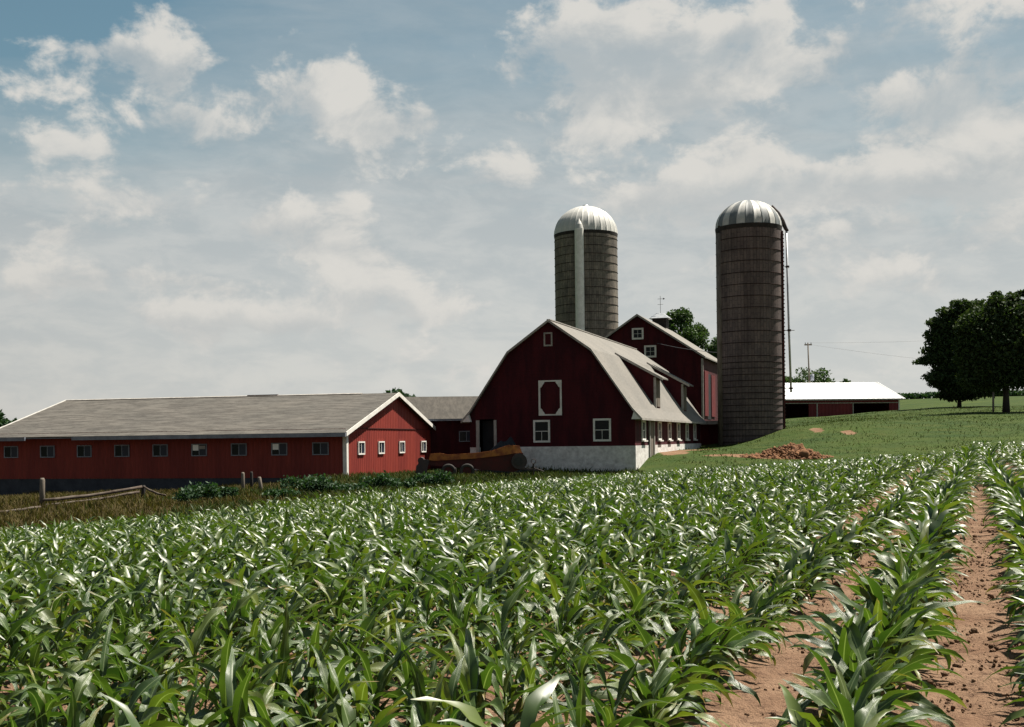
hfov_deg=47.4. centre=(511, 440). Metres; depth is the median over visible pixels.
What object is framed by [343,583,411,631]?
corn plant
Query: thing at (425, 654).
corn plant
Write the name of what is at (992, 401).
post
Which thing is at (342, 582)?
corn plant
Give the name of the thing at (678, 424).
window
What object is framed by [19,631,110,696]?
corn plant
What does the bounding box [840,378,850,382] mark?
broadleaf tree
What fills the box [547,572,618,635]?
corn plant
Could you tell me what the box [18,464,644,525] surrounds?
weeds
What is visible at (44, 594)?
corn plant
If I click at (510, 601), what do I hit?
corn plant
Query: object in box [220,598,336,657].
corn plant
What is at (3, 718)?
corn plant
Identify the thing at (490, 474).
weed bush
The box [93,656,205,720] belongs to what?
corn plant
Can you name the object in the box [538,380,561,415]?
loft door
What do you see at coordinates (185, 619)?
corn plant
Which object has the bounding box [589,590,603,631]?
corn plant
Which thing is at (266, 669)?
corn plant
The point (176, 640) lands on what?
corn plant
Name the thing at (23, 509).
fence rail
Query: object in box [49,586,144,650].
corn plant
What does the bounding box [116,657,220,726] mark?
corn plant
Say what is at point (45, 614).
corn plant
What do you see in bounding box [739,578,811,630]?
corn plant
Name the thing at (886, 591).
corn plant
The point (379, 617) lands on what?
corn plant
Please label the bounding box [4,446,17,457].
window
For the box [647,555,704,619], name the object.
corn plant
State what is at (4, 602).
corn plant
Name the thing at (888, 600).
corn plant
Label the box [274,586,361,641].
corn plant
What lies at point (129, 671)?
corn plant
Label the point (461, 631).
corn plant
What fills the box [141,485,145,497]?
fence post
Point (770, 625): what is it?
corn plant
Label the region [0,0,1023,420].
sky
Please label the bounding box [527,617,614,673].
corn plant
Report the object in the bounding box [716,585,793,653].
corn plant
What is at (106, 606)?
corn plant
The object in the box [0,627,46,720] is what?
corn plant
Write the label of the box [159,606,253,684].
corn plant
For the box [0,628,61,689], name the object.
corn plant
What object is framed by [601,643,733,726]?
corn plant
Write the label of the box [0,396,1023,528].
ground
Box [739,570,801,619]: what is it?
corn plant
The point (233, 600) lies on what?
corn plant
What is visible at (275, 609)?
corn plant
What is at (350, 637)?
corn plant
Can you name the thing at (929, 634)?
corn plant
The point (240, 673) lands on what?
corn plant
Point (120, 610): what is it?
corn plant
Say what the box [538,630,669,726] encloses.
corn plant
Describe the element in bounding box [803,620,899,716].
corn plant
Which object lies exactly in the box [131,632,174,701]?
corn plant
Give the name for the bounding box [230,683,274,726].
corn plant
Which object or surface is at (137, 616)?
corn plant
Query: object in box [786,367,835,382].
broadleaf tree
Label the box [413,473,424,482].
weed bush
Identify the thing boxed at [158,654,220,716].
corn plant
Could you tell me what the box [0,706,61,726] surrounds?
corn plant
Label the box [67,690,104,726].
corn plant
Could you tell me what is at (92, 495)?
fence rail
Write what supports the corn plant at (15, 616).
on the field soil
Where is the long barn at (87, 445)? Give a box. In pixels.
[0,392,435,495]
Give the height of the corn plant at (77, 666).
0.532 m
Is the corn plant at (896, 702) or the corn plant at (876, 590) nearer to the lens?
the corn plant at (896, 702)
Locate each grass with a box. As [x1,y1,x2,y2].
[0,469,456,531]
[641,405,1023,472]
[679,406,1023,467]
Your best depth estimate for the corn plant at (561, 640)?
7.75 m
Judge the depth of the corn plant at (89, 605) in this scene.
9.84 m
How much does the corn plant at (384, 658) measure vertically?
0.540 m
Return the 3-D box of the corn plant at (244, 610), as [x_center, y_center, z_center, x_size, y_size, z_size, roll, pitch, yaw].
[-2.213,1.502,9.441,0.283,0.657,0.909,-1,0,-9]
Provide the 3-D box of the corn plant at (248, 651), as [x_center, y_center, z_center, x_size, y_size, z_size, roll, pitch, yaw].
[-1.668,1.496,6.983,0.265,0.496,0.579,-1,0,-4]
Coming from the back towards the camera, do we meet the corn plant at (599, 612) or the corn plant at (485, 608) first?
the corn plant at (485, 608)
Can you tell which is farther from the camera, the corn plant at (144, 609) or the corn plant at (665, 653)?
the corn plant at (144, 609)
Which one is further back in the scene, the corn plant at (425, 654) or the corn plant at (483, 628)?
the corn plant at (483, 628)
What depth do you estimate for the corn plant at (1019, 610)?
9.69 m
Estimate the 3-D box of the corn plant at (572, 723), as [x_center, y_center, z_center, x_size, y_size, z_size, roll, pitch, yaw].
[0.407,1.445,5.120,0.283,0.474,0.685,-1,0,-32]
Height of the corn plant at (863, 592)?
0.788 m
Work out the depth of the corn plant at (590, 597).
9.58 m
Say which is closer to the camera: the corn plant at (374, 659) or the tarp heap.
the corn plant at (374, 659)
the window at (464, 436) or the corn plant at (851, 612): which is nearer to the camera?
the corn plant at (851, 612)
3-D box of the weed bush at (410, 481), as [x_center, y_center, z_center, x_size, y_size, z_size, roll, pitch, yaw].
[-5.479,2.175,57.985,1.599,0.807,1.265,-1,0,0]
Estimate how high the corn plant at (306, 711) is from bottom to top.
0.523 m
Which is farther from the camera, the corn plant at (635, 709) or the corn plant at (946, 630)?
the corn plant at (946, 630)
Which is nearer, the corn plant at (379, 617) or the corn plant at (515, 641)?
the corn plant at (515, 641)
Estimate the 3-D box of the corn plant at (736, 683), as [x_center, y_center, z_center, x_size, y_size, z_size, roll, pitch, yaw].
[1.076,1.390,7.067,0.767,0.569,0.349,-1,0,-10]
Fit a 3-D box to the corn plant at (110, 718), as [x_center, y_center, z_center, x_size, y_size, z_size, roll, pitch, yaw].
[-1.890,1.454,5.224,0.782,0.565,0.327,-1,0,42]
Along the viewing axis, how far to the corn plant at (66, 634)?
9.19 m
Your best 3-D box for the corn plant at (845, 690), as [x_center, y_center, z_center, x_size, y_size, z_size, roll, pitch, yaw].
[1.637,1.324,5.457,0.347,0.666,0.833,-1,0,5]
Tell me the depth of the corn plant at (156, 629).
9.50 m
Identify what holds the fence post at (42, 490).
on the ground at (879, 430)
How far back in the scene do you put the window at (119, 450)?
71.54 m
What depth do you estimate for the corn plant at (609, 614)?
8.89 m
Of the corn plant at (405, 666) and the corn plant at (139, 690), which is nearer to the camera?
the corn plant at (139, 690)
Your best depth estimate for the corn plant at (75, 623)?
10.16 m
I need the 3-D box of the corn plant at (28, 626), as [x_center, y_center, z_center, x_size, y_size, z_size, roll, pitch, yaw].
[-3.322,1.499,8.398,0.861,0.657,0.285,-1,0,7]
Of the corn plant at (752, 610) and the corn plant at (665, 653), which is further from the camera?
the corn plant at (752, 610)
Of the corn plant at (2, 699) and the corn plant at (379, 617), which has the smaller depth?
the corn plant at (2, 699)
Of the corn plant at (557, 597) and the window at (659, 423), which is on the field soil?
the corn plant at (557, 597)
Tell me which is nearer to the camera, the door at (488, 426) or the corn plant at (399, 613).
the corn plant at (399, 613)
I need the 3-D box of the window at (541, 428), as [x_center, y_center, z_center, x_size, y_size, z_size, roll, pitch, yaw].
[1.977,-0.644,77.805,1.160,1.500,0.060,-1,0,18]
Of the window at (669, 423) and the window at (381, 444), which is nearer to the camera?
the window at (381, 444)
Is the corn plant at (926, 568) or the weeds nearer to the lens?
the corn plant at (926, 568)
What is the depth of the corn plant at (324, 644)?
8.22 m
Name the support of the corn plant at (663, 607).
on the field soil
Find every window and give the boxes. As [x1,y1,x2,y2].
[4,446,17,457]
[40,446,54,457]
[77,445,91,456]
[114,445,129,456]
[152,444,167,456]
[191,444,206,455]
[231,443,246,455]
[271,443,287,454]
[312,442,328,454]
[357,441,364,454]
[378,441,384,453]
[399,441,404,452]
[421,441,426,451]
[459,431,469,441]
[533,420,549,442]
[544,332,552,345]
[593,418,610,440]
[632,328,643,339]
[641,420,647,441]
[644,345,655,357]
[657,421,663,440]
[667,422,672,440]
[677,423,681,440]
[685,423,689,440]
[693,424,697,440]
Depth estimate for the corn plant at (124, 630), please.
8.83 m
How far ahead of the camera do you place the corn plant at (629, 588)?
9.06 m
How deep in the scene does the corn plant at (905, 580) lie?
9.01 m
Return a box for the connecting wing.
[405,396,493,468]
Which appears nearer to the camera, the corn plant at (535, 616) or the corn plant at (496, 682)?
the corn plant at (496, 682)
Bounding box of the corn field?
[0,439,1023,726]
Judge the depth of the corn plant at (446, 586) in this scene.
10.22 m
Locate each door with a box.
[483,421,493,451]
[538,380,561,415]
[649,421,654,456]
[704,370,708,415]
[711,375,715,416]
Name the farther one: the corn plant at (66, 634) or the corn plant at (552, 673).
the corn plant at (66, 634)
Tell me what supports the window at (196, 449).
in the long barn at (87, 445)
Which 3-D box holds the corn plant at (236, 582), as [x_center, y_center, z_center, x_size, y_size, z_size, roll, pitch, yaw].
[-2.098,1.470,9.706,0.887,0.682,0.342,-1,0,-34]
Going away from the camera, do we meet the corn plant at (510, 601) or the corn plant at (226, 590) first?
the corn plant at (510, 601)
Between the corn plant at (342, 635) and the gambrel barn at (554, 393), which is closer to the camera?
the corn plant at (342, 635)
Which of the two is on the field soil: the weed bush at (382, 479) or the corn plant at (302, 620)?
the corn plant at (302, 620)
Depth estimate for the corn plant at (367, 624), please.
7.29 m
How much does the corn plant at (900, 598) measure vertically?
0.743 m
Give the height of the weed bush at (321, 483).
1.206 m
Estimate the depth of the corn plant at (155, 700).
5.58 m
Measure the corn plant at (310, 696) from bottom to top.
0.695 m
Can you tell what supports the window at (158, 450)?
in the long barn at (87, 445)
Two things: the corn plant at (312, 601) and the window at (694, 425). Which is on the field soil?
the corn plant at (312, 601)
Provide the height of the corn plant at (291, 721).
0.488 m
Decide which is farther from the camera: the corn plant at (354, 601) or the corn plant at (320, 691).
the corn plant at (354, 601)
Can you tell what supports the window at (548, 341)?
in the gambrel barn at (554, 393)
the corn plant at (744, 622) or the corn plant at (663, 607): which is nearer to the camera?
the corn plant at (744, 622)
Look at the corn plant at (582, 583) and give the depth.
10.01 m
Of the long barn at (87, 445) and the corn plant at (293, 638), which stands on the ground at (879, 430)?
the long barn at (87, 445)
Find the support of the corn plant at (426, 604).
on the field soil
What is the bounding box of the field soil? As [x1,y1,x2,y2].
[0,450,1023,726]
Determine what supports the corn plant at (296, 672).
on the field soil
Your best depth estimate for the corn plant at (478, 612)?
9.26 m
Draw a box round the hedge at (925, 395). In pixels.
[897,390,1023,398]
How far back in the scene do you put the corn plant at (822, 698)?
5.14 m
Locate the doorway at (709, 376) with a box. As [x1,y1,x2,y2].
[708,374,710,419]
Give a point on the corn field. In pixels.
(752, 521)
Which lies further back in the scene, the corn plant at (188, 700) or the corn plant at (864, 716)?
the corn plant at (188, 700)
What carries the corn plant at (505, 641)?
on the field soil
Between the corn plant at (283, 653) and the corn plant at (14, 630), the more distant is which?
the corn plant at (14, 630)
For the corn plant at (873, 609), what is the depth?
7.43 m
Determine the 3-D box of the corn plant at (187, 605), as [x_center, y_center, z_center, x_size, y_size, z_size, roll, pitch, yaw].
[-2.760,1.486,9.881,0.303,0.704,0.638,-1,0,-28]
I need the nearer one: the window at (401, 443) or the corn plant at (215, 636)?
the corn plant at (215, 636)
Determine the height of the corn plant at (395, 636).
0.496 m
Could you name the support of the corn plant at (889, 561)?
on the field soil
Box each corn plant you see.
[0,578,12,652]
[0,591,73,673]
[0,593,63,616]
[0,598,41,657]
[0,608,45,690]
[0,610,22,652]
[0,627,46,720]
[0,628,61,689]
[0,630,75,706]
[0,659,91,726]
[0,693,12,718]
[0,697,33,720]
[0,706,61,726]
[0,709,17,726]
[1,606,101,681]
[1,619,86,666]
[1,637,123,721]
[3,588,70,648]
[5,630,55,677]
[6,616,58,669]
[7,699,79,726]
[12,597,89,648]
[12,657,54,706]
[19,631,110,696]
[23,666,67,726]
[23,670,103,726]
[31,676,69,726]
[35,593,64,647]
[37,626,99,683]
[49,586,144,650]
[49,647,197,726]
[49,668,163,726]
[50,642,136,684]
[55,595,149,649]
[56,585,83,638]
[56,599,127,651]
[63,619,172,669]
[63,635,114,698]
[64,627,187,725]
[66,613,134,706]
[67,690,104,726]
[69,584,109,643]
[76,581,103,635]
[77,629,157,683]
[81,624,144,668]
[83,603,122,649]
[84,665,184,726]
[86,572,156,641]
[86,639,150,715]
[88,588,151,642]
[88,593,181,635]
[89,708,115,726]
[90,595,154,663]
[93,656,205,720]
[102,607,166,659]
[115,613,189,670]
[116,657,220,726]
[119,712,231,726]
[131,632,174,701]
[136,676,212,726]
[138,587,226,658]
[139,577,180,642]
[142,598,170,661]
[144,629,203,661]
[150,596,182,641]
[150,619,221,668]
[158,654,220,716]
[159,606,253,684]
[161,660,204,720]
[166,590,193,631]
[167,675,221,722]
[168,588,229,641]
[170,648,195,697]
[175,573,199,635]
[176,632,268,726]
[176,635,208,687]
[179,586,238,659]
[180,666,218,708]
[182,587,269,649]
[184,616,276,668]
[185,657,293,726]
[195,653,300,712]
[201,594,251,655]
[209,573,262,605]
[213,644,258,684]
[214,579,302,634]
[219,586,258,646]
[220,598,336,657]
[221,646,324,726]
[224,564,280,619]
[224,583,252,647]
[229,587,323,659]
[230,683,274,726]
[234,601,324,726]
[235,592,276,677]
[235,615,305,664]
[236,645,262,686]
[240,690,320,726]
[247,624,305,672]
[247,625,277,673]
[248,634,296,694]
[253,652,325,716]
[264,597,304,623]
[265,579,333,631]
[265,703,370,726]
[266,603,335,658]
[268,582,312,634]
[269,584,355,630]
[272,681,389,726]
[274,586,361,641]
[288,612,361,706]
[289,615,339,645]
[290,607,375,658]
[291,639,306,677]
[295,622,326,712]
[298,645,364,726]
[300,564,373,625]
[301,594,426,706]
[301,619,358,659]
[305,633,384,693]
[307,579,353,642]
[314,635,442,725]
[315,577,386,636]
[317,642,442,719]
[320,648,407,726]
[321,573,398,636]
[325,616,368,661]
[325,627,402,679]
[326,577,395,674]
[326,707,409,726]
[336,602,419,650]
[340,624,455,710]
[341,563,402,629]
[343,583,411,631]
[345,615,422,690]
[345,663,410,726]
[349,605,396,643]
[353,640,435,681]
[356,614,449,664]
[375,586,432,647]
[376,588,417,655]
[380,705,420,726]
[390,618,462,726]
[393,585,473,641]
[393,644,458,714]
[395,600,427,636]
[397,687,486,726]
[402,650,460,726]
[405,622,450,668]
[409,624,504,726]
[411,579,472,637]
[412,581,471,628]
[415,583,507,643]
[415,627,476,662]
[420,570,500,620]
[421,570,474,614]
[422,645,463,685]
[426,604,522,674]
[428,587,477,646]
[432,697,459,724]
[435,572,497,622]
[437,655,464,719]
[443,627,499,687]
[443,648,494,726]
[444,575,529,645]
[446,619,557,726]
[452,613,568,724]
[464,581,549,633]
[465,585,497,645]
[475,582,554,657]
[475,620,559,671]
[476,612,517,674]
[480,640,490,655]
[487,613,546,667]
[491,567,531,632]
[492,606,546,660]
[494,566,546,634]
[495,636,552,723]
[496,575,563,628]
[498,587,548,618]
[511,648,579,706]
[512,632,606,696]
[516,591,574,654]
[517,614,616,687]
[523,564,580,623]
[523,565,595,641]
[526,587,562,616]
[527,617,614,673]
[528,590,579,646]
[531,622,623,684]
[532,591,613,662]
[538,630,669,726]
[539,636,740,726]
[543,689,564,726]
[545,583,618,631]
[545,669,585,726]
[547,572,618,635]
[548,632,613,671]
[551,661,678,726]
[555,567,598,626]
[559,636,599,698]
[566,691,649,726]
[568,586,593,637]
[568,718,600,726]
[569,609,634,663]
[574,587,685,654]
[580,621,658,665]
[583,571,631,604]
[584,562,683,640]
[584,584,663,653]
[586,603,625,663]
[587,605,713,726]
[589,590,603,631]
[590,572,630,610]
[596,663,713,726]
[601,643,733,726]
[603,579,679,639]
[604,578,620,607]
[604,586,688,644]
[604,607,755,688]
[607,617,732,726]
[628,565,724,608]
[633,622,760,708]
[639,565,712,631]
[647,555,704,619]
[647,582,689,636]
[649,554,723,629]
[657,635,732,717]
[658,602,780,677]
[669,571,766,662]
[676,608,752,661]
[678,591,689,614]
[680,609,756,680]
[680,613,773,665]
[682,612,735,679]
[698,593,774,671]
[700,584,785,665]
[705,579,788,654]
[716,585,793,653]
[721,584,749,631]
[728,582,803,630]
[734,564,789,626]
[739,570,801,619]
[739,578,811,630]
[741,564,819,611]
[742,602,801,641]
[742,604,797,645]
[757,577,773,596]
[768,581,785,619]
[777,613,906,726]
[780,656,894,726]
[781,620,964,726]
[782,679,926,726]
[787,660,931,726]
[787,669,957,726]
[788,598,966,726]
[791,587,949,695]
[794,635,881,726]
[801,568,958,668]
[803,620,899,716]
[808,601,878,665]
[816,645,864,723]
[822,560,957,673]
[826,591,895,660]
[828,600,985,689]
[834,563,957,641]
[836,576,953,643]
[836,599,914,692]
[840,571,954,630]
[841,697,904,726]
[842,561,957,634]
[846,592,967,662]
[851,575,969,644]
[852,532,963,607]
[855,543,947,601]
[857,539,950,621]
[862,553,951,585]
[875,549,956,652]
[879,546,959,604]
[883,566,937,641]
[884,570,957,620]
[902,547,955,600]
[986,530,1023,602]
[991,538,1023,581]
[993,563,1022,596]
[997,561,1023,573]
[1003,559,1023,619]
[1006,585,1023,626]
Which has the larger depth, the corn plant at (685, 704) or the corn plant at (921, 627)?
the corn plant at (921, 627)
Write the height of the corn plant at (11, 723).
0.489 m
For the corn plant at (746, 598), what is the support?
on the field soil
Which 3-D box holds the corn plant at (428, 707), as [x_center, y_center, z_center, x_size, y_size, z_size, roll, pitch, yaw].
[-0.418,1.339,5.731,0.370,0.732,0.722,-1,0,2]
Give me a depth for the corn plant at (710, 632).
7.25 m
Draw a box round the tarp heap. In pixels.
[480,437,527,473]
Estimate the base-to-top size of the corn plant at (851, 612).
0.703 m
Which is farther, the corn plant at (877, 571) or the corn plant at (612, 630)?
the corn plant at (877, 571)
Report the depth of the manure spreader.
70.90 m
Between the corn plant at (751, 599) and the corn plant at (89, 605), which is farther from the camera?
the corn plant at (89, 605)
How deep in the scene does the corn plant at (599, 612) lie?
8.56 m
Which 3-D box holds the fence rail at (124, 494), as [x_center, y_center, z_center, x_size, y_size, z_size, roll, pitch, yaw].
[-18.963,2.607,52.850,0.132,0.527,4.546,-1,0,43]
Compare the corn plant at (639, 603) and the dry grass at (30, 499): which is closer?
the corn plant at (639, 603)
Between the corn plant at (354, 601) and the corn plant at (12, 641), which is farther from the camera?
the corn plant at (354, 601)
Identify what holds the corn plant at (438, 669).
on the field soil
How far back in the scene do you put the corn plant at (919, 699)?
6.36 m
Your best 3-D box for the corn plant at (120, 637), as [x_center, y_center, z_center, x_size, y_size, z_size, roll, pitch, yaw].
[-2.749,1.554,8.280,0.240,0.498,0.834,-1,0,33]
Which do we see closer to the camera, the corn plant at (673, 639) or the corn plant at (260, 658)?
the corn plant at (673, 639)
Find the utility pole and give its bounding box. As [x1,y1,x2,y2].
[804,343,813,382]
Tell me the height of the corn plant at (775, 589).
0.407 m
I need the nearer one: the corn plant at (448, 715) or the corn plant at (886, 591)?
the corn plant at (448, 715)
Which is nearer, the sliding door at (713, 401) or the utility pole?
the sliding door at (713, 401)
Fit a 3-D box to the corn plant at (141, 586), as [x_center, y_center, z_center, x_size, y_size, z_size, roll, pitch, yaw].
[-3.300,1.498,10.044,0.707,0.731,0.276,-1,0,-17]
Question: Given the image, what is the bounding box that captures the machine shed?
[785,382,904,416]
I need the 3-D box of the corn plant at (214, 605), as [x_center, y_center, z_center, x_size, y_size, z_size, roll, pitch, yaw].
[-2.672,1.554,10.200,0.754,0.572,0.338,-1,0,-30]
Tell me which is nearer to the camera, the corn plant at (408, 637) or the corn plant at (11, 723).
the corn plant at (11, 723)
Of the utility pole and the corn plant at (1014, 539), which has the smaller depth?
the corn plant at (1014, 539)
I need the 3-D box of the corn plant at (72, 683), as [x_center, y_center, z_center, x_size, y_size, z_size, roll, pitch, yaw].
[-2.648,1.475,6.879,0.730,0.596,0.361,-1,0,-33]
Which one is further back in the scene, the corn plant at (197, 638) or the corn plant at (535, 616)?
the corn plant at (535, 616)
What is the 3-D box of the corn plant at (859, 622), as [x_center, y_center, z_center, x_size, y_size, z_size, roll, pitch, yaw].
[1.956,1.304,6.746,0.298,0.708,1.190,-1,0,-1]
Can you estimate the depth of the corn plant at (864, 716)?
4.65 m
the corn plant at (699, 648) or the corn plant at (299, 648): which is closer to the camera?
the corn plant at (699, 648)
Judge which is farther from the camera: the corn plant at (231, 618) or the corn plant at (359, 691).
the corn plant at (231, 618)
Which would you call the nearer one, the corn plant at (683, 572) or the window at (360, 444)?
the corn plant at (683, 572)
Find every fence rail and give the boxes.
[0,506,40,513]
[43,485,141,501]
[46,491,139,504]
[143,486,165,495]
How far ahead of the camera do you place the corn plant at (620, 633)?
8.31 m
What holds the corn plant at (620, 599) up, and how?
on the field soil
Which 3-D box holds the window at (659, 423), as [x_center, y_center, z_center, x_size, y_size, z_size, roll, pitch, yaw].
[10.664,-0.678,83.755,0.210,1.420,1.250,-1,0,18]
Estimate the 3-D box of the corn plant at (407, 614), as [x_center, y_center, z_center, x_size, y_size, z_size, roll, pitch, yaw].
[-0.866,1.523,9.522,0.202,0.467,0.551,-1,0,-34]
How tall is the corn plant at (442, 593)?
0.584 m
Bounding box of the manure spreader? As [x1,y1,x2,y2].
[416,445,543,475]
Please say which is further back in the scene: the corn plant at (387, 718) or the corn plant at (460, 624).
the corn plant at (460, 624)
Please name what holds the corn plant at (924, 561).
on the field soil
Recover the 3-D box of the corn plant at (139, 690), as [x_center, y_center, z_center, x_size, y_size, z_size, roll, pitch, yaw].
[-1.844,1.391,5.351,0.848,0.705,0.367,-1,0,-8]
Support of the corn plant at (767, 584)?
on the field soil
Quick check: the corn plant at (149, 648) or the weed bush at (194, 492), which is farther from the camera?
the weed bush at (194, 492)
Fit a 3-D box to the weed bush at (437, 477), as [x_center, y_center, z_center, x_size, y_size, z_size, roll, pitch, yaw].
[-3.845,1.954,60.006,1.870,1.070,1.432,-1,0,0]
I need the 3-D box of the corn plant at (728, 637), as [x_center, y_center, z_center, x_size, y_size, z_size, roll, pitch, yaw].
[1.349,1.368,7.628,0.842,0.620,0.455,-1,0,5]
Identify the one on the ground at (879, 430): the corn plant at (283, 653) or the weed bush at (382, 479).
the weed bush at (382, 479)
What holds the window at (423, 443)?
in the long barn at (87, 445)
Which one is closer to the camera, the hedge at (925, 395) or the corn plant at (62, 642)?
the corn plant at (62, 642)
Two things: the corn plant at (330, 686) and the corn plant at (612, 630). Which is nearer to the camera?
the corn plant at (330, 686)
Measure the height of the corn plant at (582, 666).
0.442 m
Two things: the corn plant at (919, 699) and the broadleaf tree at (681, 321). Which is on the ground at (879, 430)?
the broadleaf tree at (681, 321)
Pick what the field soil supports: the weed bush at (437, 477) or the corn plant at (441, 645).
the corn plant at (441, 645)
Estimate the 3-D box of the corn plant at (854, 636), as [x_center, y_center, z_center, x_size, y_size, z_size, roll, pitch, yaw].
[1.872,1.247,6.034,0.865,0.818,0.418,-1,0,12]
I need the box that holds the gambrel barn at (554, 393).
[461,319,706,470]
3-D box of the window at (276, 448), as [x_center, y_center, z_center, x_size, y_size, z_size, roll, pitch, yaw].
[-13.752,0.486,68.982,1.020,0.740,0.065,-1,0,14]
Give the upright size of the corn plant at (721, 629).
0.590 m
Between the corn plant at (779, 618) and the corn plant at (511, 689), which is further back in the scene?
the corn plant at (779, 618)
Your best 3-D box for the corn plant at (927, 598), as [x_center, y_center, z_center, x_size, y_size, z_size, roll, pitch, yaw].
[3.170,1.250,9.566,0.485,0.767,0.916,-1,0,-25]
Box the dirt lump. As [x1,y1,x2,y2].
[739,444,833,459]
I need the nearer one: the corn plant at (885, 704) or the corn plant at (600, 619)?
the corn plant at (885, 704)
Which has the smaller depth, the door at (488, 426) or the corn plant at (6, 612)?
the corn plant at (6, 612)
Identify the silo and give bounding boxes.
[554,205,618,336]
[715,200,794,444]
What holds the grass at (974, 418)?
on the ground at (879, 430)
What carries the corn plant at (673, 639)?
on the field soil
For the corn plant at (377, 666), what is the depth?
6.86 m
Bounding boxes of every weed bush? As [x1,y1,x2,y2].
[172,481,220,502]
[214,486,238,498]
[262,488,301,498]
[279,473,341,493]
[324,482,367,493]
[357,470,402,488]
[386,477,416,488]
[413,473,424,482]
[419,469,454,486]
[473,471,497,479]
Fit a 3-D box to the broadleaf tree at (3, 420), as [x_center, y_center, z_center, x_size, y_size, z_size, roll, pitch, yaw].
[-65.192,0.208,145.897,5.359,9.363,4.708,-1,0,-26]
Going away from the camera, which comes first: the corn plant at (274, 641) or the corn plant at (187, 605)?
the corn plant at (274, 641)
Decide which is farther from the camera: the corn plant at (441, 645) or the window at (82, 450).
the window at (82, 450)
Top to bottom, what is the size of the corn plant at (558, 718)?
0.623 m
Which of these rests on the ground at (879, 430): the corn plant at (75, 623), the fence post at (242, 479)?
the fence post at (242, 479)
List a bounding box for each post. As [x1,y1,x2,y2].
[39,478,44,505]
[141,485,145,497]
[241,472,244,488]
[250,472,252,486]
[257,477,262,491]
[992,392,993,411]
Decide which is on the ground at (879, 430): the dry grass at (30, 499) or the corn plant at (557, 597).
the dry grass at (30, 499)
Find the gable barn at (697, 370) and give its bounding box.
[604,298,717,420]
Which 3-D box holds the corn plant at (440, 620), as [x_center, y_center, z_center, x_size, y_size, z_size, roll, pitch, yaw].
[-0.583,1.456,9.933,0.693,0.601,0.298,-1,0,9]
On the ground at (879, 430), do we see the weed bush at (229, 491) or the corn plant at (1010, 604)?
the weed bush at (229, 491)
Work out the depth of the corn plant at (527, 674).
6.91 m
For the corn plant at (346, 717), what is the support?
on the field soil
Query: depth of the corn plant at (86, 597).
10.45 m
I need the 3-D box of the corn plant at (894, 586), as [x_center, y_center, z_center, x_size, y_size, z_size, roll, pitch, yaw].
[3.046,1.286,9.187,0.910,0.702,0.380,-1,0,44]
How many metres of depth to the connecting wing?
83.44 m
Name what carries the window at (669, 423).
in the gambrel barn at (554, 393)
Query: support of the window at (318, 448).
in the long barn at (87, 445)
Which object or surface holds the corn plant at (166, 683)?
on the field soil
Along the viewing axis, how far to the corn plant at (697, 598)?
8.35 m
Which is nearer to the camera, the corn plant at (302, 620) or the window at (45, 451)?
the corn plant at (302, 620)
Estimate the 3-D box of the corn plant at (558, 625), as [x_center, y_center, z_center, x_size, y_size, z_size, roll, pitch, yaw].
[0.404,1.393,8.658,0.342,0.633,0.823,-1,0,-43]
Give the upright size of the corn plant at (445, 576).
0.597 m
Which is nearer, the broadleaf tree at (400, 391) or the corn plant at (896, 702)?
the corn plant at (896, 702)
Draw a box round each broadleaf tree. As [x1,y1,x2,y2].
[0,409,11,426]
[385,387,415,396]
[666,307,709,349]
[704,336,716,357]
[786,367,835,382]
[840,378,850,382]
[912,298,1002,406]
[950,289,1023,411]
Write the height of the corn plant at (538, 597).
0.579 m
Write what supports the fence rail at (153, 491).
attached to the fence post at (142, 491)
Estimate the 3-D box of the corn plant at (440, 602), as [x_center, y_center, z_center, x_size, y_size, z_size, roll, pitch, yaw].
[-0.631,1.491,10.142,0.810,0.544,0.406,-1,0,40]
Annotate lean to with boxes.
[700,421,717,444]
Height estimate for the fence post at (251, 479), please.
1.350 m
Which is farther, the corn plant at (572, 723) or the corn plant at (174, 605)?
the corn plant at (174, 605)
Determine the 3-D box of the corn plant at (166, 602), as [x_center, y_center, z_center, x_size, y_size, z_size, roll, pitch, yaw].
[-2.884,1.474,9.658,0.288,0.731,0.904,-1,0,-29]
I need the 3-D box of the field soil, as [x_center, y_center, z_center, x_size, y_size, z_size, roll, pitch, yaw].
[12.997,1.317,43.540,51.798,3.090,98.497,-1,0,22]
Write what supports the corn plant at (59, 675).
on the field soil
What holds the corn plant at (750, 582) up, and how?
on the field soil
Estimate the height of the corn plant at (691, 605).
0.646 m
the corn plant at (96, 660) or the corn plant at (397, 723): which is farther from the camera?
the corn plant at (96, 660)
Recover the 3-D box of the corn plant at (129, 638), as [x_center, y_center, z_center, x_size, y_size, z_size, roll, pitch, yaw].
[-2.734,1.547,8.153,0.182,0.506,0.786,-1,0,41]
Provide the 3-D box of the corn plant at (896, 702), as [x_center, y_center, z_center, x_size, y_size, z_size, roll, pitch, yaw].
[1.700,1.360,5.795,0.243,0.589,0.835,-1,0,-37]
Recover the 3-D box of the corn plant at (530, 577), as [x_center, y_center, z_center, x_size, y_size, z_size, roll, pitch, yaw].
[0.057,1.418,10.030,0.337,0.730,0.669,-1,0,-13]
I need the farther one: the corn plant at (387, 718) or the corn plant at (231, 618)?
the corn plant at (231, 618)
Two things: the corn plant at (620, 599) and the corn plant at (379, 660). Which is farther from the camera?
the corn plant at (620, 599)
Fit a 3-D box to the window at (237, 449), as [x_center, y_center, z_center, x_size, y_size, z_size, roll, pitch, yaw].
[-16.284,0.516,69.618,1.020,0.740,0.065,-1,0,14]
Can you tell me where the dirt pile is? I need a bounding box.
[764,442,817,458]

